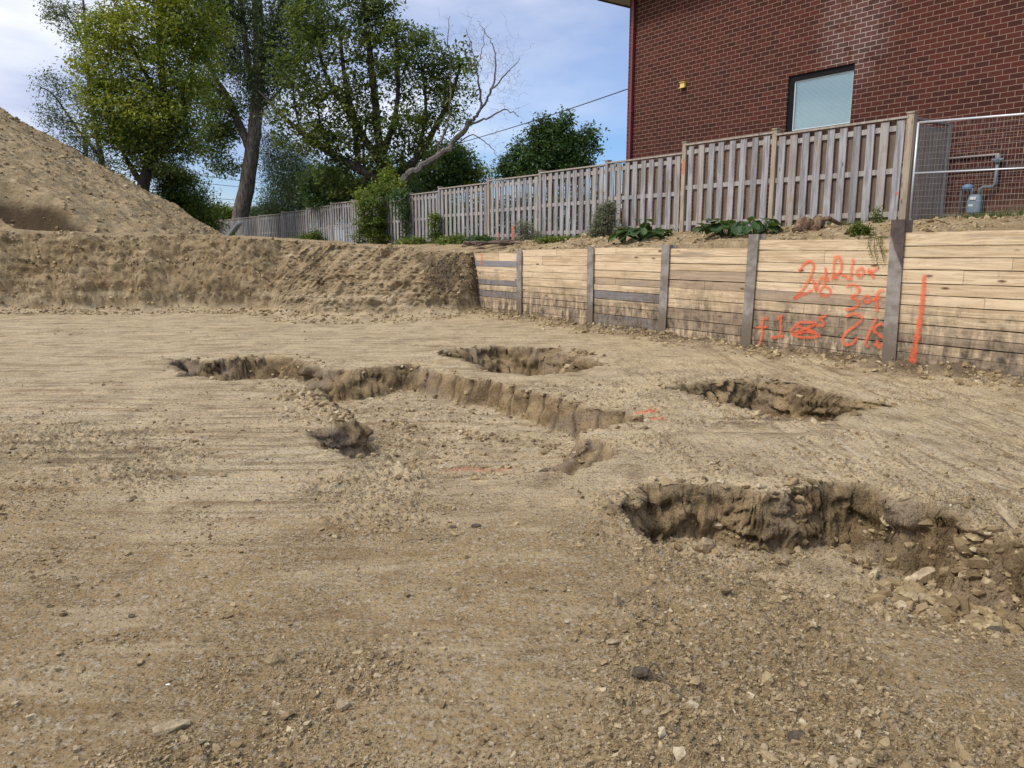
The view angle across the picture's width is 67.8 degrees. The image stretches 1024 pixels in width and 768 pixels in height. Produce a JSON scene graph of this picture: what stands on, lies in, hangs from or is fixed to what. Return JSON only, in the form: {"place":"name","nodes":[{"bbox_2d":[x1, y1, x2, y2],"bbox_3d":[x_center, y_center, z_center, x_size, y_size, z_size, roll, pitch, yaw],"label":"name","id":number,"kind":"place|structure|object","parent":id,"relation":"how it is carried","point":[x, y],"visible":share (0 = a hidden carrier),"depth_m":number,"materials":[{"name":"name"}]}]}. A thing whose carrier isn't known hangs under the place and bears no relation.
{"place":"outdoors","nodes":[
{"label":"outdoors","id":0,"kind":"place"},
{"bbox_2d":[119,173,266,189],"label":"power line","id":1,"kind":"object","parent":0,"point":[207,183],"visible":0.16,"depth_m":64.04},
{"bbox_2d":[0,0,629,243],"label":"sky","id":2,"kind":"structure","parent":0,"point":[579,55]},
{"bbox_2d":[0,215,1023,767],"bbox_3d":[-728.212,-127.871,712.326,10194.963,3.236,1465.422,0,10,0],"label":"ground","id":3,"kind":"structure","parent":0,"point":[62,363],"depth_m":5.13,"materials":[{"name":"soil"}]},
{"bbox_2d":[24,0,133,180],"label":"feathery tree","id":4,"kind":"object","parent":3,"relation":"on","point":[91,150],"visible":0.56,"depth_m":36.92,"materials":[{"name":"green plant"}]},
{"bbox_2d":[68,128,93,156],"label":"utility pole","id":5,"kind":"object","parent":3,"relation":"on","point":[83,139],"visible":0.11,"depth_m":47.95,"materials":[{"name":"brown wood"}]},
{"bbox_2d":[0,107,225,235],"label":"soil heap","id":6,"kind":"object","parent":3,"relation":"on","point":[39,203],"visible":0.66,"depth_m":26.16,"materials":[{"name":"brown soil"}]},
{"bbox_2d":[0,111,220,235],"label":"heap clods","id":7,"kind":"object","parent":6,"relation":"on","point":[71,190],"visible":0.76,"depth_m":27.44,"materials":[{"name":"brown soil"}]},
{"bbox_2d":[51,0,242,192],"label":"box elder tree","id":8,"kind":"object","parent":3,"relation":"on","point":[151,140],"visible":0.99,"depth_m":32.62,"materials":[{"name":"green plant"}]},
{"bbox_2d":[152,719,189,736],"bbox_3d":[-1.185,1.193,2.649,0.122,0.039,0.052,-5,11,-25],"label":"rock","id":9,"kind":"object","parent":3,"relation":"on","point":[168,727],"visible":1,"depth_m":2.63,"materials":[{"name":"beige stone"}]},
{"bbox_2d":[150,159,234,235],"bbox_3d":[-15.616,-8.408,36.072,5.035,5.058,3.351,0,10,0],"label":"background shrub","id":10,"kind":"object","parent":3,"relation":"on","point":[186,199],"visible":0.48,"depth_m":35.61,"materials":[{"name":"green plant"}]},
{"bbox_2d":[206,200,233,220],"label":"tree","id":11,"kind":"object","parent":3,"relation":"on","point":[229,210],"visible":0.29,"depth_m":72.61,"materials":[{"name":"green plant"}]},
{"bbox_2d":[227,221,241,235],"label":"leaning pipe","id":12,"kind":"object","parent":3,"relation":"on","point":[236,227],"visible":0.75,"depth_m":41.58,"materials":[{"name":"grey metal"}]},
{"bbox_2d":[187,0,346,219],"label":"elm tree","id":13,"kind":"object","parent":3,"relation":"on","point":[255,24],"visible":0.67,"depth_m":44.78,"materials":[{"name":"green plant"}]},
{"bbox_2d":[249,201,285,215],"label":"tree","id":14,"kind":"object","parent":3,"relation":"on","point":[254,214],"visible":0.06,"depth_m":91.91,"materials":[{"name":"green plant"}]},
{"bbox_2d":[243,121,326,229],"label":"feathery bush","id":15,"kind":"object","parent":3,"relation":"on","point":[295,163],"visible":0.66,"depth_m":46.02,"materials":[{"name":"green plant"}]},
{"bbox_2d":[287,228,328,240],"bbox_3d":[-8.771,-6.292,32.994,2.140,0.970,1.301,0,10,0],"label":"weed patch","id":16,"kind":"object","parent":3,"relation":"on","point":[312,236],"visible":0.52,"depth_m":32.84,"materials":[{"name":"green plant"}]},
{"bbox_2d":[258,162,361,231],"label":"tree","id":17,"kind":"object","parent":3,"relation":"on","point":[301,194],"depth_m":63.26,"materials":[{"name":"green plant"}]},
{"bbox_2d":[336,699,349,710],"bbox_3d":[-0.615,1.165,2.757,0.044,0.030,0.053,4,11,21],"label":"rock","id":18,"kind":"object","parent":3,"relation":"on","point":[341,704],"visible":1,"depth_m":2.75,"materials":[{"name":"beige stone"}]},
{"bbox_2d":[291,161,430,218],"bbox_3d":[-6.688,-7.774,34.092,6.538,4.497,3.282,0,10,0],"label":"dark shrub","id":19,"kind":"object","parent":3,"relation":"on","point":[313,193],"visible":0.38,"depth_m":33.57,"materials":[{"name":"green plant"}]},
{"bbox_2d":[253,0,534,231],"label":"maple tree","id":20,"kind":"object","parent":3,"relation":"on","point":[378,156],"visible":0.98,"depth_m":31.04,"materials":[{"name":"green plant"}]},
{"bbox_2d":[342,153,469,225],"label":"tree","id":21,"kind":"object","parent":3,"relation":"on","point":[425,182],"visible":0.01,"depth_m":57.70,"materials":[{"name":"green plant"}]},
{"bbox_2d":[389,234,429,244],"bbox_3d":[-3.346,-4.648,25.188,1.548,0.657,1.065,0,10,0],"label":"weed patch","id":22,"kind":"object","parent":3,"relation":"on","point":[417,240],"visible":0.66,"depth_m":25.00,"materials":[{"name":"green plant"}]},
{"bbox_2d":[418,255,464,309],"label":"roots","id":23,"kind":"object","parent":3,"relation":"hanging from","point":[446,267],"visible":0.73,"depth_m":18.58,"materials":[{"name":"brown plant"}]},
{"bbox_2d":[392,131,495,203],"bbox_3d":[-3.323,-9.186,36.986,5.708,6.243,3.675,0,10,0],"label":"background tree","id":24,"kind":"object","parent":3,"relation":"on","point":[459,166],"visible":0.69,"depth_m":36.29,"materials":[{"name":"green plant"}]},
{"bbox_2d":[428,230,467,245],"bbox_3d":[-1.830,-4.318,22.910,1.463,0.655,1.104,0,10,0],"label":"weed patch","id":25,"kind":"object","parent":3,"relation":"on","point":[448,239],"visible":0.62,"depth_m":22.73,"materials":[{"name":"green plant"}]},
{"bbox_2d":[471,523,481,527],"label":"rock","id":26,"kind":"object","parent":3,"relation":"on","point":[476,525],"visible":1,"depth_m":4.50,"materials":[{"name":"stone"}]},
{"bbox_2d":[456,232,498,244],"bbox_3d":[-0.970,-4.078,21.750,1.388,0.534,1.075,0,10,0],"label":"weed patch","id":27,"kind":"object","parent":3,"relation":"on","point":[484,237],"visible":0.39,"depth_m":21.60,"materials":[{"name":"green plant"}]},
{"bbox_2d":[342,188,621,241],"bbox_3d":[-1.948,-5.714,27.665,2.553,2.389,18.104,-7,12,-35],"label":"hedge","id":28,"kind":"object","parent":3,"relation":"on","point":[494,216],"visible":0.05,"depth_m":25.42,"materials":[{"name":"green plant"}]},
{"bbox_2d":[462,239,523,246],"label":"dead branches","id":29,"kind":"object","parent":3,"relation":"on","point":[483,243],"visible":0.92,"depth_m":19.69,"materials":[{"name":"brown wood"}]},
{"bbox_2d":[0,371,1023,767],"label":"grit","id":30,"kind":"object","parent":3,"relation":"on","point":[618,753],"visible":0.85,"depth_m":2.90,"materials":[{"name":"brown gravel"}]},
{"bbox_2d":[0,230,1023,392],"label":"loose clods","id":31,"kind":"object","parent":3,"relation":"on","point":[777,353],"visible":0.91,"depth_m":17.84,"materials":[{"name":"brown soil"}]},
{"bbox_2d":[512,218,542,241],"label":"grey bush","id":32,"kind":"object","parent":3,"relation":"on","point":[527,235],"visible":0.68,"depth_m":20.54,"materials":[{"name":"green plant"}]},
{"bbox_2d":[489,104,611,212],"bbox_3d":[1.522,-7.588,29.113,4.843,5.886,2.770,0,10,0],"label":"round tree","id":33,"kind":"object","parent":3,"relation":"on","point":[554,146],"visible":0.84,"depth_m":28.51,"materials":[{"name":"green plant"}]},
{"bbox_2d":[531,233,576,243],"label":"green weed","id":34,"kind":"object","parent":3,"relation":"on","point":[548,238],"visible":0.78,"depth_m":18.59,"materials":[{"name":"green plant"}]},
{"bbox_2d":[217,111,918,244],"bbox_3d":[-6.599,-6.470,31.201,0.150,2.845,45.863,-7,12,-35],"label":"picket fence","id":35,"kind":"object","parent":3,"relation":"on","point":[809,180],"visible":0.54,"depth_m":16.37,"materials":[{"name":"grey wood"}]},
{"bbox_2d":[346,179,406,244],"bbox_3d":[-5.005,-6.321,28.416,2.237,2.622,1.779,-4,11,-23],"label":"climbing shrub","id":36,"kind":"object","parent":35,"relation":"attached to","point":[373,224],"visible":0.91,"depth_m":28.19,"materials":[{"name":"green plant"}]},
{"bbox_2d":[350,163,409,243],"bbox_3d":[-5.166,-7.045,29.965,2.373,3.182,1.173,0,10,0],"label":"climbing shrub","id":37,"kind":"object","parent":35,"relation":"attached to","point":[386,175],"visible":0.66,"depth_m":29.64,"materials":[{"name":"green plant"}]},
{"bbox_2d":[381,186,421,239],"bbox_3d":[-3.858,-5.909,27.055,1.565,2.194,1.245,7,12,35],"label":"climbing vine","id":38,"kind":"object","parent":35,"relation":"attached to","point":[404,209],"visible":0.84,"depth_m":26.82,"materials":[{"name":"green plant"}]},
{"bbox_2d":[424,209,448,243],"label":"climbing vine","id":39,"kind":"object","parent":35,"relation":"attached to","point":[434,218],"visible":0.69,"depth_m":25.11,"materials":[{"name":"green plant"}]},
{"bbox_2d":[162,345,1023,656],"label":"rubble","id":40,"kind":"object","parent":3,"relation":"on","point":[950,607],"visible":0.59,"depth_m":4.95,"materials":[{"name":"brown soil"}]},
{"bbox_2d":[581,198,621,237],"bbox_3d":[2.143,-3.895,18.032,1.005,0.999,0.912,0,10,0],"label":"grey bush","id":41,"kind":"object","parent":3,"relation":"on","point":[603,223],"visible":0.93,"depth_m":17.89,"materials":[{"name":"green plant"}]},
{"bbox_2d":[606,638,619,643],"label":"rock","id":42,"kind":"object","parent":3,"relation":"on","point":[611,641],"visible":1,"depth_m":3.17,"materials":[{"name":"beige stone"}]},
{"bbox_2d":[612,592,618,606],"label":"rock","id":43,"kind":"object","parent":3,"relation":"on","point":[615,602],"visible":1,"depth_m":3.51,"materials":[{"name":"beige stone"}]},
{"bbox_2d":[622,646,632,653],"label":"rock","id":44,"kind":"object","parent":3,"relation":"on","point":[625,650],"visible":0.69,"depth_m":3.13,"materials":[{"name":"beige stone"}]},
{"bbox_2d":[608,219,672,242],"bbox_3d":[2.671,-3.123,15.788,1.367,0.599,0.914,0,10,0],"label":"broad leaf plant","id":45,"kind":"object","parent":3,"relation":"on","point":[644,230],"visible":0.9,"depth_m":15.67,"materials":[{"name":"green plant"}]},
{"bbox_2d":[632,666,651,677],"bbox_3d":[0.502,1.117,2.943,0.074,0.048,0.056,-2,10,-10],"label":"rock","id":46,"kind":"object","parent":3,"relation":"on","point":[639,671],"visible":0.95,"depth_m":2.92,"materials":[{"name":"stone"}]},
{"bbox_2d":[641,708,651,717],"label":"rock","id":47,"kind":"object","parent":3,"relation":"on","point":[646,712],"visible":1,"depth_m":2.69,"materials":[{"name":"beige stone"}]},
{"bbox_2d":[644,663,687,699],"bbox_3d":[0.591,1.116,2.870,0.191,0.066,0.051,9,14,41],"label":"root","id":48,"kind":"object","parent":3,"relation":"on","point":[657,666],"visible":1,"depth_m":2.90,"materials":[{"name":"wood"}]},
{"bbox_2d":[694,696,700,702],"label":"rock","id":49,"kind":"object","parent":3,"relation":"on","point":[697,699],"visible":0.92,"depth_m":2.80,"materials":[{"name":"beige stone"}]},
{"bbox_2d":[693,537,714,553],"bbox_3d":[1.300,1.094,5.126,0.136,0.119,0.074,21,3,-20],"label":"rock","id":50,"kind":"object","parent":3,"relation":"on","point":[705,545],"visible":0.82,"depth_m":5.10,"materials":[{"name":"beige stone"}]},
{"bbox_2d":[693,218,749,235],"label":"broad leaf plant","id":51,"kind":"object","parent":3,"relation":"on","point":[714,227],"visible":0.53,"depth_m":13.72,"materials":[{"name":"green plant"}]},
{"bbox_2d":[473,219,1023,378],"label":"retaining wall","id":52,"kind":"structure","parent":3,"relation":"on","point":[528,273],"depth_m":11.32,"materials":[{"name":"wood"}]},
{"bbox_2d":[865,235,887,265],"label":"hanging weed","id":53,"kind":"object","parent":52,"relation":"hanging from","point":[882,237],"visible":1,"depth_m":10.35,"materials":[{"name":"green plant"}]},
{"bbox_2d":[720,216,782,238],"bbox_3d":[4.201,-2.740,13.325,1.063,0.400,0.696,4,11,23],"label":"broad leaf plant","id":54,"kind":"object","parent":3,"relation":"on","point":[738,228],"visible":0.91,"depth_m":13.22,"materials":[{"name":"green plant"}]},
{"bbox_2d":[495,214,1023,250],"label":"verge clods","id":55,"kind":"object","parent":3,"relation":"on","point":[974,225],"visible":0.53,"depth_m":12.69,"materials":[{"name":"brown soil"}]},
{"bbox_2d":[786,730,804,741],"bbox_3d":[0.967,1.195,2.585,0.072,0.026,0.040,-2,10,-11],"label":"rock","id":56,"kind":"object","parent":3,"relation":"on","point":[795,734],"visible":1,"depth_m":2.58,"materials":[{"name":"stone"}]},
{"bbox_2d":[597,0,1023,231],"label":"brick house","id":57,"kind":"structure","parent":3,"relation":"on","point":[702,70],"depth_m":15.06,"materials":[{"name":"brick"}]},
{"bbox_2d":[410,88,627,155],"bbox_3d":[-0.497,-9.827,29.385,0.029,0.194,20.894,-5,11,-26],"label":"power line","id":58,"kind":"object","parent":57,"relation":"attached to","point":[542,117],"visible":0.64,"depth_m":26.08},
{"bbox_2d":[786,63,854,131],"bbox_3d":[6.233,-5.662,15.275,0.125,1.193,1.526,-7,12,-35],"label":"window","id":59,"kind":"structure","parent":57,"relation":"in","point":[822,98],"depth_m":15.32,"materials":[{"name":"clear glass"}]},
{"bbox_2d":[958,154,1004,215],"bbox_3d":[7.899,-3.258,12.882,0.201,1.173,0.612,-7,12,-35],"label":"gas meter","id":60,"kind":"object","parent":57,"relation":"attached to","point":[979,197],"visible":0.85,"depth_m":12.87,"materials":[{"name":"grey metal"}]},
{"bbox_2d":[791,215,840,232],"bbox_3d":[5.170,-2.661,12.903,0.857,0.398,0.372,0,10,0],"label":"tree stump","id":61,"kind":"object","parent":3,"relation":"on","point":[816,222],"visible":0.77,"depth_m":12.81,"materials":[{"name":"beige wood"}]},
{"bbox_2d":[836,735,845,745],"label":"rock","id":62,"kind":"object","parent":3,"relation":"on","point":[840,739],"visible":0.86,"depth_m":2.56,"materials":[{"name":"beige stone"}]},
{"bbox_2d":[844,220,875,236],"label":"green weed","id":63,"kind":"object","parent":3,"relation":"on","point":[858,229],"visible":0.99,"depth_m":11.40,"materials":[{"name":"green plant"}]},
{"bbox_2d":[868,205,886,222],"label":"green weed","id":64,"kind":"object","parent":3,"relation":"on","point":[877,215],"visible":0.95,"depth_m":12.67,"materials":[{"name":"green plant"}]},
{"bbox_2d":[879,515,888,526],"bbox_3d":[2.510,0.902,5.086,0.059,0.105,0.096,28,-8,-35],"label":"rock","id":65,"kind":"object","parent":3,"relation":"on","point":[883,521],"visible":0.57,"depth_m":5.07,"materials":[{"name":"beige stone"}]},
{"bbox_2d":[903,567,935,583],"bbox_3d":[2.553,1.206,4.759,0.260,0.052,0.077,-14,15,-26],"label":"rock","id":66,"kind":"object","parent":3,"relation":"on","point":[925,574],"visible":0.74,"depth_m":4.75,"materials":[{"name":"beige stone"}]},
{"bbox_2d":[918,593,928,602],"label":"rock","id":67,"kind":"object","parent":3,"relation":"on","point":[921,596],"visible":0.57,"depth_m":4.41,"materials":[{"name":"beige stone"}]},
{"bbox_2d":[911,117,951,219],"bbox_3d":[7.167,-3.571,13.137,1.130,1.857,0.130,-7,12,-35],"label":"fence return","id":68,"kind":"object","parent":3,"relation":"on","point":[918,213],"visible":0.6,"depth_m":13.14,"materials":[{"name":"grey metal"}]},
{"bbox_2d":[908,113,1023,220],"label":"wire fence","id":69,"kind":"object","parent":3,"relation":"on","point":[949,171],"visible":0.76,"depth_m":12.31,"materials":[{"name":"metal"}]},
{"bbox_2d":[985,626,1009,633],"bbox_3d":[2.492,1.280,3.924,0.123,0.074,0.088,-1,10,-6],"label":"rock","id":70,"kind":"object","parent":3,"relation":"on","point":[1000,628],"visible":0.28,"depth_m":3.90,"materials":[{"name":"stone"}]},
{"bbox_2d":[994,503,1017,528],"bbox_3d":[2.908,0.775,4.478,0.038,0.021,0.170,-4,49,-22],"label":"plank","id":71,"kind":"object","parent":3,"relation":"on","point":[1009,519],"visible":1,"depth_m":4.47,"materials":[{"name":"brown wood"}]},
{"bbox_2d":[385,208,1023,244],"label":"grass","id":72,"kind":"structure","parent":0,"point":[1000,214],"depth_m":12.17,"materials":[{"name":"green plant"}]}
]}

